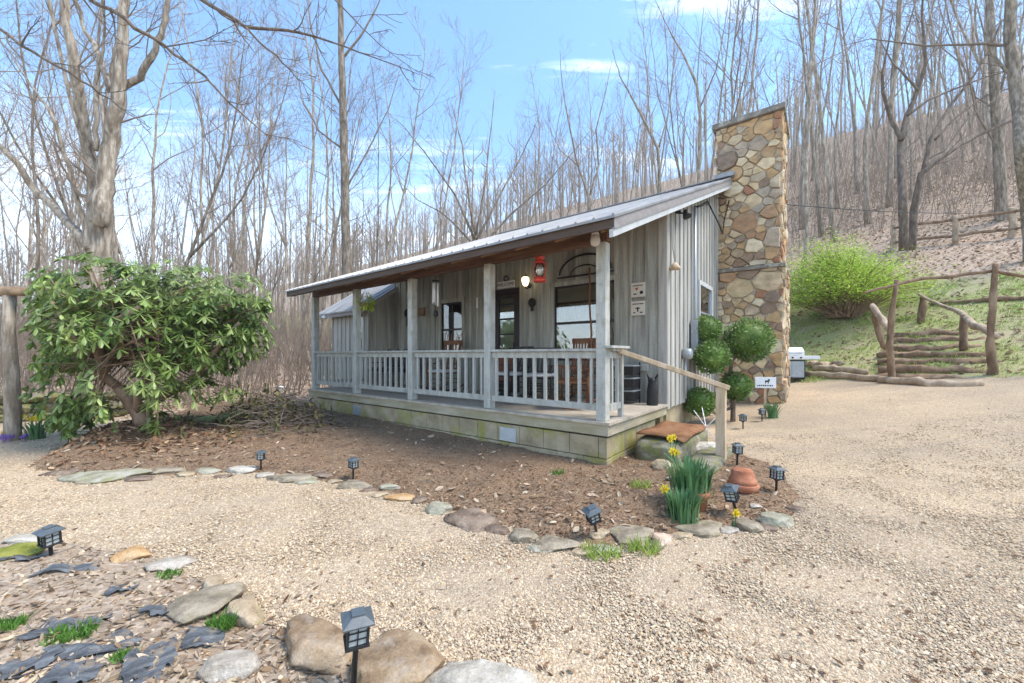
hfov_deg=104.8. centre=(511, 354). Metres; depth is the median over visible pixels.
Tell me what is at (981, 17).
bare tree
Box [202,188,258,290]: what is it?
bare tree
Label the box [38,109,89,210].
bare tree
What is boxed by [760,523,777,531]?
edging stone
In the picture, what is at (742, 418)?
solar lantern
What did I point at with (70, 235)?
bare tree
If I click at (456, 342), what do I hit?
rocking chair
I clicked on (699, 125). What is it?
bare tree
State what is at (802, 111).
bare tree
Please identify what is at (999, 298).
fallen log
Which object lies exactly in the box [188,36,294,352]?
bare tree
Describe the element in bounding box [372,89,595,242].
bare tree
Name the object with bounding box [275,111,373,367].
bare tree
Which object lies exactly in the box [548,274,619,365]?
window
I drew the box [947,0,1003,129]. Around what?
bare tree
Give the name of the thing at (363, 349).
window
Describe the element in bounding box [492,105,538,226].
bare tree
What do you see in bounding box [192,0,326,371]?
bare tree
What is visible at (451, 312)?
window
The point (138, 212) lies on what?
bare tree
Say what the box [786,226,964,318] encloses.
spring bush
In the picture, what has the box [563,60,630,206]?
bare tree
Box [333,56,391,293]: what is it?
bare tree
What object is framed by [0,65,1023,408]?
undergrowth
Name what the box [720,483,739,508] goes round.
solar lantern
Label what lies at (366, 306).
hanging plant
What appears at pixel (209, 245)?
bare tree
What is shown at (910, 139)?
bare tree
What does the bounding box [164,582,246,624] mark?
edging stone
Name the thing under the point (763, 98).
bare tree
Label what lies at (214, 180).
bare tree
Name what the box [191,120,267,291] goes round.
bare tree
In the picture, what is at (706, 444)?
edging stone
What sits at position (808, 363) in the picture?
bank rock
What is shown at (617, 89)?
bare tree
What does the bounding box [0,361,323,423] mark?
woodland leaves
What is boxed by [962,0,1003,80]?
bare tree
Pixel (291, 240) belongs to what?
bare tree
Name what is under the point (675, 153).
bare tree
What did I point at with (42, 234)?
bare tree
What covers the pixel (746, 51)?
bare tree
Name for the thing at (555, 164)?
bare tree
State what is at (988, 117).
bare tree
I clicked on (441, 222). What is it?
bare tree
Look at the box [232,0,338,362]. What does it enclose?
bare tree
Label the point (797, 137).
bare tree
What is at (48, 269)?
bare tree
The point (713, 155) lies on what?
bare tree
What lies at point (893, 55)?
bare tree
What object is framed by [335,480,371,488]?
edging stone
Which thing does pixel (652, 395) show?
porch figurine
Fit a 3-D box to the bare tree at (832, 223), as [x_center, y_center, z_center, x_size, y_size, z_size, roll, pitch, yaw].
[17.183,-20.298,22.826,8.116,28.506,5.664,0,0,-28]
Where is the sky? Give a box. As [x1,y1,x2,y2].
[0,0,1023,316]
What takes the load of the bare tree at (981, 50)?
on the ground at (856, 410)
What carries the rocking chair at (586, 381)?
on the cabin
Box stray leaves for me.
[0,383,1023,682]
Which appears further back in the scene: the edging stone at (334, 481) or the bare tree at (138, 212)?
the bare tree at (138, 212)
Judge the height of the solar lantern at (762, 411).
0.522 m
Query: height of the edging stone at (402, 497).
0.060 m
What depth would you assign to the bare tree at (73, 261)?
40.98 m
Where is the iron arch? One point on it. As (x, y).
(566, 262)
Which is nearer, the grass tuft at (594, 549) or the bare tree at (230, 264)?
the grass tuft at (594, 549)
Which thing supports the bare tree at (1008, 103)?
on the ground at (856, 410)
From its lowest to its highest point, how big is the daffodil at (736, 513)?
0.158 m
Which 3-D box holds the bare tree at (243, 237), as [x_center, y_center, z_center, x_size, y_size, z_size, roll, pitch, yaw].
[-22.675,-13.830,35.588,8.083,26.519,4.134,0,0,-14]
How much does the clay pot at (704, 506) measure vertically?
0.162 m
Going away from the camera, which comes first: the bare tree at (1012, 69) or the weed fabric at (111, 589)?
the weed fabric at (111, 589)
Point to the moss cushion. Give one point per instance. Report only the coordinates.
(27, 548)
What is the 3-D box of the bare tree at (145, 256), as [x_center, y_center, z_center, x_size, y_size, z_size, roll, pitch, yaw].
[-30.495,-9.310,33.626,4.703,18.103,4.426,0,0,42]
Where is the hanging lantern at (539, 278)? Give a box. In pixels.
[533,256,545,282]
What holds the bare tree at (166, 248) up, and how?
on the ground at (856, 410)
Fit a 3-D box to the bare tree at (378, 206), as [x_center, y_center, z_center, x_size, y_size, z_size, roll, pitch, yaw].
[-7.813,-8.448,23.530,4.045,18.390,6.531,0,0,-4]
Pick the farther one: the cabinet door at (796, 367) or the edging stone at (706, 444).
the cabinet door at (796, 367)
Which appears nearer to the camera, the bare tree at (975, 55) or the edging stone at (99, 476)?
the edging stone at (99, 476)
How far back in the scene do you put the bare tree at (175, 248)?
36.72 m
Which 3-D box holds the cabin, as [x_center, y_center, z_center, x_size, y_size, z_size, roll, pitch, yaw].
[2.159,-2.025,12.876,11.294,7.450,15.062,0,0,38]
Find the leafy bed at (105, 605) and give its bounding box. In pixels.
[0,541,350,682]
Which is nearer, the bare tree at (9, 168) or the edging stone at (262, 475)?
the edging stone at (262, 475)
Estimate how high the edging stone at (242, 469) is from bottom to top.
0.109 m
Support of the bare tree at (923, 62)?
on the ground at (856, 410)
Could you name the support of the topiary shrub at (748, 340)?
on the ground at (856, 410)
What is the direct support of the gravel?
on the ground at (856, 410)
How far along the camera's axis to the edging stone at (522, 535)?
2.96 m
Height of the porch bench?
0.976 m
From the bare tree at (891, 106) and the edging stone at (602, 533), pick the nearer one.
the edging stone at (602, 533)
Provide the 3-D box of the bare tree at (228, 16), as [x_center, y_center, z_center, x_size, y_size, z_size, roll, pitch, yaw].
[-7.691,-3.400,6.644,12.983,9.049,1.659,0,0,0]
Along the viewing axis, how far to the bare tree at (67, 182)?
43.06 m
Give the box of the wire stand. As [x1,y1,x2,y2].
[693,408,715,440]
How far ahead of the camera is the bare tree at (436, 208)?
23.08 m
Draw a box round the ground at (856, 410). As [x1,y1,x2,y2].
[0,92,1023,682]
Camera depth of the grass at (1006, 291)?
12.69 m
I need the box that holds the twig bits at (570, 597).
[0,417,1021,680]
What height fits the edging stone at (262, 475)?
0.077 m
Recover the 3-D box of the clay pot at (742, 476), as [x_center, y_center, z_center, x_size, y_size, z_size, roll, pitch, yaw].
[2.293,1.203,3.920,0.250,0.136,0.250,0,0,0]
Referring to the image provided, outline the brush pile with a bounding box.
[176,383,373,440]
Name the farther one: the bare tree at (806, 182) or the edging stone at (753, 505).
the bare tree at (806, 182)
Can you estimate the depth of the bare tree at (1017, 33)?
23.99 m
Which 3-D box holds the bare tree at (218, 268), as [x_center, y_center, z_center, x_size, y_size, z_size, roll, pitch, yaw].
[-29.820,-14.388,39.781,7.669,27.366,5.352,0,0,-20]
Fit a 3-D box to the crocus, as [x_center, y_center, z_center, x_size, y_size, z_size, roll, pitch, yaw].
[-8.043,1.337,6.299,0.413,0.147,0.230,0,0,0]
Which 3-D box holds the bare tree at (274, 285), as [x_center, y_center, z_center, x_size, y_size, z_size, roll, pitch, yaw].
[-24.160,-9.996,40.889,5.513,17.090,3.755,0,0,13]
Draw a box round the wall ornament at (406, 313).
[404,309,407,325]
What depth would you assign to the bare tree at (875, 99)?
47.65 m
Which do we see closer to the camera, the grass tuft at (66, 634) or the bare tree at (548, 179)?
the grass tuft at (66, 634)
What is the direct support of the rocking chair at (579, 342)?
on the cabin
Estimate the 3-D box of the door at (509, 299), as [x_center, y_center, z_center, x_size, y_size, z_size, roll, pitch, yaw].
[-0.126,-0.330,8.747,0.770,2.260,0.167,0,0,38]
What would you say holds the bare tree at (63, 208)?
on the ground at (856, 410)
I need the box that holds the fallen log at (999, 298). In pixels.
[929,296,1023,305]
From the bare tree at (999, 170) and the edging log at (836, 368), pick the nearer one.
the edging log at (836, 368)
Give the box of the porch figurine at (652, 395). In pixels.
[646,374,658,405]
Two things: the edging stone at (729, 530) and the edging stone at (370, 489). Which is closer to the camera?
the edging stone at (729, 530)
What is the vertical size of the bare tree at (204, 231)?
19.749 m
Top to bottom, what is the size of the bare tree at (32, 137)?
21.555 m
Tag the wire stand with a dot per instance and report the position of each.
(705, 422)
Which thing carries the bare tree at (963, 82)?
on the ground at (856, 410)
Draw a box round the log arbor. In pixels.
[0,286,28,441]
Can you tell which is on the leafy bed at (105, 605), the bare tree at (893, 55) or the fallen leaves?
the fallen leaves
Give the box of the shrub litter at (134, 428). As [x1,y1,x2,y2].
[40,415,330,470]
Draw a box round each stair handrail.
[869,303,894,348]
[917,293,1000,350]
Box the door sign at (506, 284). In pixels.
[497,280,514,288]
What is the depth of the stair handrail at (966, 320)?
10.59 m
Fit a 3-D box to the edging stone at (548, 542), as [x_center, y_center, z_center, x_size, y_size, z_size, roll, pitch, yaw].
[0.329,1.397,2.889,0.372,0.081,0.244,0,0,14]
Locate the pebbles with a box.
[0,549,319,682]
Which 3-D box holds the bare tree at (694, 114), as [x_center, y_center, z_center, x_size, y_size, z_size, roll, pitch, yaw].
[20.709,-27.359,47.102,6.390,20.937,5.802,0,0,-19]
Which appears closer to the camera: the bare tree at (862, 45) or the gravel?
the gravel
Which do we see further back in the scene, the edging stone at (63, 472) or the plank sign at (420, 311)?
the plank sign at (420, 311)
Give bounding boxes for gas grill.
[788,347,819,381]
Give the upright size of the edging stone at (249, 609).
0.140 m
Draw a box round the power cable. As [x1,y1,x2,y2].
[717,197,995,213]
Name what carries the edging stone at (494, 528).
on the garden bed at (314, 458)
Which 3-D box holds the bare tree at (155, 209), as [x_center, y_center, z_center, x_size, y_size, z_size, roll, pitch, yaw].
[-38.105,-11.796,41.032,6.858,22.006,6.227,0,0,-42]
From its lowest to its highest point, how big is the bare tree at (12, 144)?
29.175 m
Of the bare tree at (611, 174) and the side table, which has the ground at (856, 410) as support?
the bare tree at (611, 174)
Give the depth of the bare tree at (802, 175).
25.89 m
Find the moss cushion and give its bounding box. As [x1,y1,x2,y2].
[0,542,44,560]
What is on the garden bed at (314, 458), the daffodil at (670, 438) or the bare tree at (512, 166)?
the daffodil at (670, 438)
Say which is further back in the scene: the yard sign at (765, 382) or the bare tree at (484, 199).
the bare tree at (484, 199)
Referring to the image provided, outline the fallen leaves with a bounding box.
[0,541,351,682]
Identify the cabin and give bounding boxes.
[285,101,790,464]
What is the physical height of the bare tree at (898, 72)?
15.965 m
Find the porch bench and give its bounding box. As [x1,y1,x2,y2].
[368,349,418,372]
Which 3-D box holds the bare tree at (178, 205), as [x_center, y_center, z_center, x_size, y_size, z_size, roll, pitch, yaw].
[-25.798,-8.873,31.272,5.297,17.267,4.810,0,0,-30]
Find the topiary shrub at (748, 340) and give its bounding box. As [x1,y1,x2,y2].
[684,314,777,421]
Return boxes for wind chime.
[432,280,439,316]
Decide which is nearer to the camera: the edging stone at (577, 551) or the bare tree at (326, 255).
the edging stone at (577, 551)
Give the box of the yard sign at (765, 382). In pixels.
[755,377,775,416]
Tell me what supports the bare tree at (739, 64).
on the ground at (856, 410)
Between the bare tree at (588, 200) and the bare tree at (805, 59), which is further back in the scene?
the bare tree at (805, 59)
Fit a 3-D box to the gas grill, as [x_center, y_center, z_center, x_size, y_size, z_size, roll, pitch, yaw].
[8.376,0.294,11.925,1.458,1.044,0.534,0,0,10]
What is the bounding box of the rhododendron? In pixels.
[18,251,277,441]
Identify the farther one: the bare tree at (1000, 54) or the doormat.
the bare tree at (1000, 54)
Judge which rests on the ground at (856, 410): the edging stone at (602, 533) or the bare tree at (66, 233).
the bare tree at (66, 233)
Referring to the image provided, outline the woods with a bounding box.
[0,0,1023,329]
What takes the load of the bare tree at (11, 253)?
on the ground at (856, 410)
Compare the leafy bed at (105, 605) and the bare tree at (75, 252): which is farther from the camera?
the bare tree at (75, 252)
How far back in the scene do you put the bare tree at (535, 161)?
41.79 m
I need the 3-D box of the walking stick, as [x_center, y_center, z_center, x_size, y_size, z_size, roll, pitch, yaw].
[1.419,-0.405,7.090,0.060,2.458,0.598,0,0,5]
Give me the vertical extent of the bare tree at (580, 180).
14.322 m
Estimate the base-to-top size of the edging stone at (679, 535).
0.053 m
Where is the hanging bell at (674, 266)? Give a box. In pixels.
[669,224,680,269]
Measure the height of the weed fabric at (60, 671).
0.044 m
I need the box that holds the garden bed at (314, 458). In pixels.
[29,400,802,545]
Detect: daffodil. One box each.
[21,413,48,439]
[656,447,728,498]
[659,484,716,524]
[662,434,680,460]
[732,508,740,526]
[760,402,781,418]
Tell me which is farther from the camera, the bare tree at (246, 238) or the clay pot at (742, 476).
the bare tree at (246, 238)
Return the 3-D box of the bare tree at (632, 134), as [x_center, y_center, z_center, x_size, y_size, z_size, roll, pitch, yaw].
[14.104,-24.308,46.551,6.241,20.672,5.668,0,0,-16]
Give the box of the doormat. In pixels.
[636,420,706,442]
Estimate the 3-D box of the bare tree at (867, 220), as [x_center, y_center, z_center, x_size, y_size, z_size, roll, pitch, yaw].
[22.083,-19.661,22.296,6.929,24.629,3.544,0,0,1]
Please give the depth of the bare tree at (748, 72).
41.46 m
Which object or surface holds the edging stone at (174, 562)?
on the leafy bed at (105, 605)
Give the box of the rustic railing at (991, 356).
[862,263,1023,376]
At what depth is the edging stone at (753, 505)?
3.53 m
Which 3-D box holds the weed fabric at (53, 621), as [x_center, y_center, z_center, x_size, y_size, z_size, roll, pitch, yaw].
[-2.211,1.345,1.973,0.340,0.039,0.156,0,0,-24]
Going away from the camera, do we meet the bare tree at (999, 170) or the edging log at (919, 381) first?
the edging log at (919, 381)
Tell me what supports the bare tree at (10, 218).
on the ground at (856, 410)
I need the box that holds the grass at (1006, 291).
[789,271,1023,382]
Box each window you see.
[361,311,364,350]
[436,297,465,360]
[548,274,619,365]
[698,279,712,320]
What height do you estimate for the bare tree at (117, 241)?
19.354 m
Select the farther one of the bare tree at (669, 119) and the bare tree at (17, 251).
the bare tree at (669, 119)
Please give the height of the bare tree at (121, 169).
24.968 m
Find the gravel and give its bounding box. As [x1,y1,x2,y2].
[0,410,1023,682]
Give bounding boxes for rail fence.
[890,207,1020,250]
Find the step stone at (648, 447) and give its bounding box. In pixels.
[635,429,707,463]
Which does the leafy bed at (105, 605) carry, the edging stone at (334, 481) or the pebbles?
the pebbles
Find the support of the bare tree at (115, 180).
on the ground at (856, 410)
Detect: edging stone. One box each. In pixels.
[3,533,36,544]
[38,468,80,475]
[57,468,152,483]
[75,481,90,484]
[109,545,151,562]
[124,475,154,481]
[144,555,198,571]
[147,466,185,474]
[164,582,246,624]
[176,472,194,476]
[195,467,221,474]
[197,649,260,682]
[203,574,224,587]
[213,474,232,478]
[224,465,258,473]
[226,593,263,628]
[256,472,275,477]
[267,473,318,482]
[285,613,352,674]
[292,479,318,484]
[311,471,335,478]
[328,479,343,483]
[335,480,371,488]
[350,628,444,682]
[358,487,375,492]
[370,492,388,497]
[378,483,400,489]
[384,493,414,500]
[410,496,427,503]
[425,501,452,514]
[425,658,538,682]
[444,507,500,531]
[484,523,509,534]
[508,528,538,543]
[526,545,552,552]
[532,534,580,550]
[569,547,592,556]
[589,528,609,538]
[593,544,620,554]
[609,525,653,544]
[651,459,672,468]
[652,532,671,544]
[670,532,692,538]
[674,520,722,538]
[696,441,715,451]
[720,526,739,533]
[731,517,763,532]
[749,503,763,507]
[757,511,794,527]
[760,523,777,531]
[785,505,805,512]
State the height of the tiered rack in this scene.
0.700 m
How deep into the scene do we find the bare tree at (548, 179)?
44.80 m
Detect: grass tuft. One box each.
[0,608,40,632]
[38,616,102,645]
[104,644,140,663]
[156,567,183,579]
[204,606,239,631]
[551,468,563,474]
[581,539,622,561]
[620,532,664,556]
[629,478,653,488]
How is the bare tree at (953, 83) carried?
on the ground at (856, 410)
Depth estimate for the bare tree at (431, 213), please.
27.71 m
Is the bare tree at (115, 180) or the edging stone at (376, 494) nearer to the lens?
the edging stone at (376, 494)
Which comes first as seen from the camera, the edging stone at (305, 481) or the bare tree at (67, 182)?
the edging stone at (305, 481)
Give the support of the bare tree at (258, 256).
on the ground at (856, 410)
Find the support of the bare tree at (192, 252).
on the ground at (856, 410)
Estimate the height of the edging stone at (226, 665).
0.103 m
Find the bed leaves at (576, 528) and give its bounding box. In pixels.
[31,401,791,535]
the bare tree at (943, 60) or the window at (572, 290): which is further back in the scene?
the bare tree at (943, 60)
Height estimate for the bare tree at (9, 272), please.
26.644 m
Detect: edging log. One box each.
[805,371,885,380]
[811,364,868,374]
[877,376,984,386]
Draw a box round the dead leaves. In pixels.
[162,406,264,424]
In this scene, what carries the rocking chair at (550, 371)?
on the cabin
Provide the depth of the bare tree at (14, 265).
33.67 m
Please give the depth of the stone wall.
8.47 m
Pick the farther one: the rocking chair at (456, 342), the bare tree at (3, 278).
the bare tree at (3, 278)
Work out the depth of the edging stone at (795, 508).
3.51 m
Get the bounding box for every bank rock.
[805,360,817,365]
[810,361,829,365]
[830,360,844,365]
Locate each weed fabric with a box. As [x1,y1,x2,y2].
[0,554,43,560]
[0,645,65,680]
[14,628,154,677]
[15,613,112,639]
[26,562,100,577]
[35,652,109,682]
[103,583,139,594]
[120,636,177,682]
[131,604,169,615]
[181,626,225,647]
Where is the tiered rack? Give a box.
[613,362,639,402]
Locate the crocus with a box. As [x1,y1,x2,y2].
[0,434,28,442]
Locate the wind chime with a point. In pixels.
(435, 313)
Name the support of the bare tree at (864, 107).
on the ground at (856, 410)
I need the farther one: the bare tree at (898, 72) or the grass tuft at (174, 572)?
the bare tree at (898, 72)
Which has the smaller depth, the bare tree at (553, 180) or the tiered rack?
the tiered rack
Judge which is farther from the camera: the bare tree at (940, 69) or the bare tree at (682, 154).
the bare tree at (940, 69)
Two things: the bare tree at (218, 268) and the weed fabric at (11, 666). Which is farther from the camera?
the bare tree at (218, 268)
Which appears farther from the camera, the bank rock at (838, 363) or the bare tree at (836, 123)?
the bare tree at (836, 123)
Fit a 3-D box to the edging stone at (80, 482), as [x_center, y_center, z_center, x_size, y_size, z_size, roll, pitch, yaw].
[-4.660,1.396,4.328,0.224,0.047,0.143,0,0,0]
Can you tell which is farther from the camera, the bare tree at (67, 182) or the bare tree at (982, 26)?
the bare tree at (67, 182)
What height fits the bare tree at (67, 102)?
24.406 m
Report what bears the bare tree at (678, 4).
on the ground at (856, 410)
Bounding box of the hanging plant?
[354,289,375,311]
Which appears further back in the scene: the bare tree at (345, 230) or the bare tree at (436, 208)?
the bare tree at (436, 208)
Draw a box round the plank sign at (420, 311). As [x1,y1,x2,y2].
[417,307,424,315]
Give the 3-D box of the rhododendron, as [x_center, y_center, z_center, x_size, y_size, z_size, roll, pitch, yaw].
[-5.864,-0.088,6.731,3.351,2.971,3.158,0,0,33]
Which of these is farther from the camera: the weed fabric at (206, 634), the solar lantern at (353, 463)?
the solar lantern at (353, 463)
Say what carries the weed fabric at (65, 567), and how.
on the leafy bed at (105, 605)
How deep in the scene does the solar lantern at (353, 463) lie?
4.38 m
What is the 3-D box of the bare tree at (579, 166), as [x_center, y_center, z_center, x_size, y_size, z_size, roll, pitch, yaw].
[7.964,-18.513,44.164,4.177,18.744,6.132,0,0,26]
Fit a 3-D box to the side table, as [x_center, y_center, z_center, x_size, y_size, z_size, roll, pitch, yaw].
[0.497,0.571,6.588,0.540,0.503,0.540,0,0,38]
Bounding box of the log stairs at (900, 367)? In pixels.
[875,328,1000,378]
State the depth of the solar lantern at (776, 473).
3.87 m
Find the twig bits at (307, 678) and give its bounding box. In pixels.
[0,542,327,682]
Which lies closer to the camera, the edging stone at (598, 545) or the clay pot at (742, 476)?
the edging stone at (598, 545)
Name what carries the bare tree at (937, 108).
on the ground at (856, 410)
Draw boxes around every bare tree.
[0,0,82,253]
[0,0,113,175]
[0,0,134,380]
[0,0,141,276]
[0,0,184,329]
[0,0,435,147]
[0,35,135,314]
[0,52,85,343]
[0,66,35,353]
[0,70,125,288]
[0,81,82,327]
[0,83,45,206]
[0,92,15,285]
[0,101,52,316]
[0,107,64,282]
[0,131,61,261]
[0,161,26,268]
[0,184,34,265]
[0,221,44,285]
[0,230,43,310]
[1,0,152,279]
[6,0,199,278]
[14,102,82,274]
[14,122,117,283]
[15,21,174,215]
[18,192,75,312]
[21,149,70,325]
[22,162,126,267]
[33,0,174,382]
[35,126,101,274]
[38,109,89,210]
[42,194,85,282]
[59,114,143,282]
[61,27,182,285]
[67,127,141,205]
[72,157,138,277]
[90,97,150,265]
[114,152,176,275]
[118,138,183,268]
[119,146,186,294]
[120,202,176,280]
[123,0,249,274]
[125,222,164,278]
[129,2,312,387]
[134,151,197,282]
[144,130,225,272]
[145,44,240,278]
[148,132,214,256]
[149,137,208,288]
[156,0,310,387]
[159,0,293,391]
[161,216,200,284]
[164,77,237,280]
[169,122,232,283]
[182,71,244,291]
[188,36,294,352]
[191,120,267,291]
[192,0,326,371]
[195,73,264,322]
[197,152,257,291]
[199,127,263,321]
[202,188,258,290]
[202,197,238,290]
[213,0,326,391]
[213,57,311,298]
[215,208,246,280]
[218,38,329,357]
[223,68,306,294]
[226,170,271,287]
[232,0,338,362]
[250,143,303,331]
[251,0,354,345]
[254,8,403,350]
[254,108,340,299]
[256,107,314,331]
[262,183,305,329]
[272,0,423,299]
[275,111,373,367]
[295,145,341,281]
[322,7,380,293]
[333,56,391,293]
[339,30,417,265]
[348,0,467,264]
[356,232,400,270]
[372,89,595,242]
[385,149,455,254]
[408,11,493,250]
[408,139,462,255]
[462,157,493,237]
[473,96,537,229]
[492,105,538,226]
[517,58,550,223]
[518,98,552,222]
[520,122,556,225]
[521,33,592,220]
[537,126,562,220]
[539,41,628,209]
[540,130,574,219]
[552,131,600,214]
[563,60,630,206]
[564,109,596,215]
[568,81,608,186]
[574,90,624,203]
[587,131,623,205]
[609,33,679,192]
[610,28,664,202]
[610,64,660,198]
[620,0,683,192]
[624,46,658,199]
[629,1,684,186]
[632,0,704,167]
[649,0,746,182]
[650,20,714,185]
[651,63,688,176]
[665,42,721,184]
[671,0,761,118]
[693,0,747,119]
[695,0,775,179]
[704,0,778,117]
[705,56,762,142]
[706,1,788,119]
[707,0,772,109]
[715,0,776,116]
[742,9,823,125]
[747,0,778,113]
[751,80,774,108]
[763,0,844,236]
[765,0,848,173]
[765,17,813,181]
[766,0,838,200]
[770,0,826,229]
[771,0,860,180]
[784,0,919,269]
[785,0,866,131]
[790,51,841,156]
[793,2,850,167]
[794,0,878,207]
[795,0,871,177]
[800,7,839,165]
[804,0,837,242]
[816,0,888,166]
[817,12,839,152]
[822,0,860,193]
[822,12,875,162]
[839,0,1023,261]
[844,0,890,146]
[847,1,907,148]
[860,0,944,198]
[860,0,1021,250]
[860,2,923,144]
[863,0,912,224]
[866,0,918,178]
[869,0,948,174]
[872,0,940,161]
[872,0,975,151]
[882,0,966,191]
[882,0,967,147]
[884,0,902,207]
[886,0,952,124]
[896,0,935,191]
[899,0,978,160]
[902,0,980,132]
[910,1,952,126]
[914,0,980,132]
[927,1,1020,116]
[931,0,984,118]
[932,49,964,134]
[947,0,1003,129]
[947,2,1002,126]
[948,0,1005,150]
[948,0,1023,221]
[949,0,984,143]
[956,16,1023,91]
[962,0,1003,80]
[964,1,1003,62]
[982,1,1003,43]
[983,10,991,179]
[995,0,1023,97]
[995,8,1004,64]
[1003,0,1023,135]
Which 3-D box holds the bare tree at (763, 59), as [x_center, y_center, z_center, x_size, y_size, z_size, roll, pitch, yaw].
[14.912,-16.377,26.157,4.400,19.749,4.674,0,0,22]
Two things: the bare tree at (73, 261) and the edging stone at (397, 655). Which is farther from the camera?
the bare tree at (73, 261)
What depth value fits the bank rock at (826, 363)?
12.11 m
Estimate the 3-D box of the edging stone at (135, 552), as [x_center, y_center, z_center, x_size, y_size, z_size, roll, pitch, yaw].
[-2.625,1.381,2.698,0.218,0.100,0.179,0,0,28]
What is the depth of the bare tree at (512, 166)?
43.45 m
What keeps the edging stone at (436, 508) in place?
on the ground at (856, 410)
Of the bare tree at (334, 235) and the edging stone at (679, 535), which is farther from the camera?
the bare tree at (334, 235)
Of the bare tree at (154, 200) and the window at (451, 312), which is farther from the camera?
the bare tree at (154, 200)
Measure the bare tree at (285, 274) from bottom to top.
23.325 m
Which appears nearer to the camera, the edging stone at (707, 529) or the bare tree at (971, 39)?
the edging stone at (707, 529)
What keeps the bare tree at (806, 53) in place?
on the ground at (856, 410)
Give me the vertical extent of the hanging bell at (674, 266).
0.751 m
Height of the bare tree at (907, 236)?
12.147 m
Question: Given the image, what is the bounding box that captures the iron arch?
[557,253,613,278]
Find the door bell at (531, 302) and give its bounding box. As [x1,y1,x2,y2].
[528,298,535,310]
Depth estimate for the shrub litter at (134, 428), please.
5.78 m
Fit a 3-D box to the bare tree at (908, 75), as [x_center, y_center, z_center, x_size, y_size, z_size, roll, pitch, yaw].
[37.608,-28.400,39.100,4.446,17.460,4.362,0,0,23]
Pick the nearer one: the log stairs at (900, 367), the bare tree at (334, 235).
the log stairs at (900, 367)
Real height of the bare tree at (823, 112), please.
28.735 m
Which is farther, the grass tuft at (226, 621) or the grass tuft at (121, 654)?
the grass tuft at (226, 621)
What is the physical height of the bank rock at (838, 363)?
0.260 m
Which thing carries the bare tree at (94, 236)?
on the ground at (856, 410)
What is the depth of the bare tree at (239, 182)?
42.28 m
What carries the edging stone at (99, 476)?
on the ground at (856, 410)
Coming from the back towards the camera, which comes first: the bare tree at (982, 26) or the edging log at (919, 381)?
the bare tree at (982, 26)
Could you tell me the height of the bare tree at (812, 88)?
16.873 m
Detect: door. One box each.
[495,287,519,391]
[789,361,803,376]
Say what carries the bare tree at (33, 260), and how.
on the ground at (856, 410)
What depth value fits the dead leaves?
6.60 m
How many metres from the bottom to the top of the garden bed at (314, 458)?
0.368 m
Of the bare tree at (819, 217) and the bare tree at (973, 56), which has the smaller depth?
the bare tree at (819, 217)
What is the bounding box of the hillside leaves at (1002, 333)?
[786,157,1023,377]
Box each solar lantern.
[31,524,65,555]
[255,450,266,469]
[340,606,374,682]
[347,457,360,478]
[581,503,601,531]
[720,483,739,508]
[731,442,744,464]
[738,414,747,428]
[757,408,765,420]
[767,465,786,490]
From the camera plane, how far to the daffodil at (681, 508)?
3.25 m
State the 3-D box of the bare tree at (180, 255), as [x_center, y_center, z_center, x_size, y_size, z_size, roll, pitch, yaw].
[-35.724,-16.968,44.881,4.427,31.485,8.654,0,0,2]
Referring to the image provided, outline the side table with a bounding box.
[527,373,553,398]
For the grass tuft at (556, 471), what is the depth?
4.45 m
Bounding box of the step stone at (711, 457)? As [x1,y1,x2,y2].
[688,447,733,473]
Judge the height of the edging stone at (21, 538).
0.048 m
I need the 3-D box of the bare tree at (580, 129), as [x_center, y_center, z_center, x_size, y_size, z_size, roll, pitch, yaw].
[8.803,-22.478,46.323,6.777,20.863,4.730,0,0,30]
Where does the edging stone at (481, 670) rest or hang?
on the ground at (856, 410)
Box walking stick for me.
[588,267,592,351]
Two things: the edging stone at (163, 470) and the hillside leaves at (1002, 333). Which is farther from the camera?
the hillside leaves at (1002, 333)
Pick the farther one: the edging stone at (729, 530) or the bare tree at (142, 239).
the bare tree at (142, 239)
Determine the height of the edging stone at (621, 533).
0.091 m
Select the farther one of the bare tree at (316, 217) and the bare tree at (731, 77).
the bare tree at (316, 217)
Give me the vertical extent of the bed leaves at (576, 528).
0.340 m
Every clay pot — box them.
[685,489,709,511]
[728,467,756,486]
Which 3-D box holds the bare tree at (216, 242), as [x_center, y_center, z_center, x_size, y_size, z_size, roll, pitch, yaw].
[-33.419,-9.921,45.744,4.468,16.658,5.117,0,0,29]
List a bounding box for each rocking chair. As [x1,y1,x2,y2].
[421,330,463,390]
[498,346,533,396]
[520,348,559,399]
[547,342,595,409]
[559,338,595,399]
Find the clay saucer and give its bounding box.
[726,480,759,493]
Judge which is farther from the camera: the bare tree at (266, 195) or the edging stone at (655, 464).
the bare tree at (266, 195)
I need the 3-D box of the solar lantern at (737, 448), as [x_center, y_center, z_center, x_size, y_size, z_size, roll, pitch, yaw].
[2.735,1.342,4.790,0.120,0.550,0.120,2,0,5]

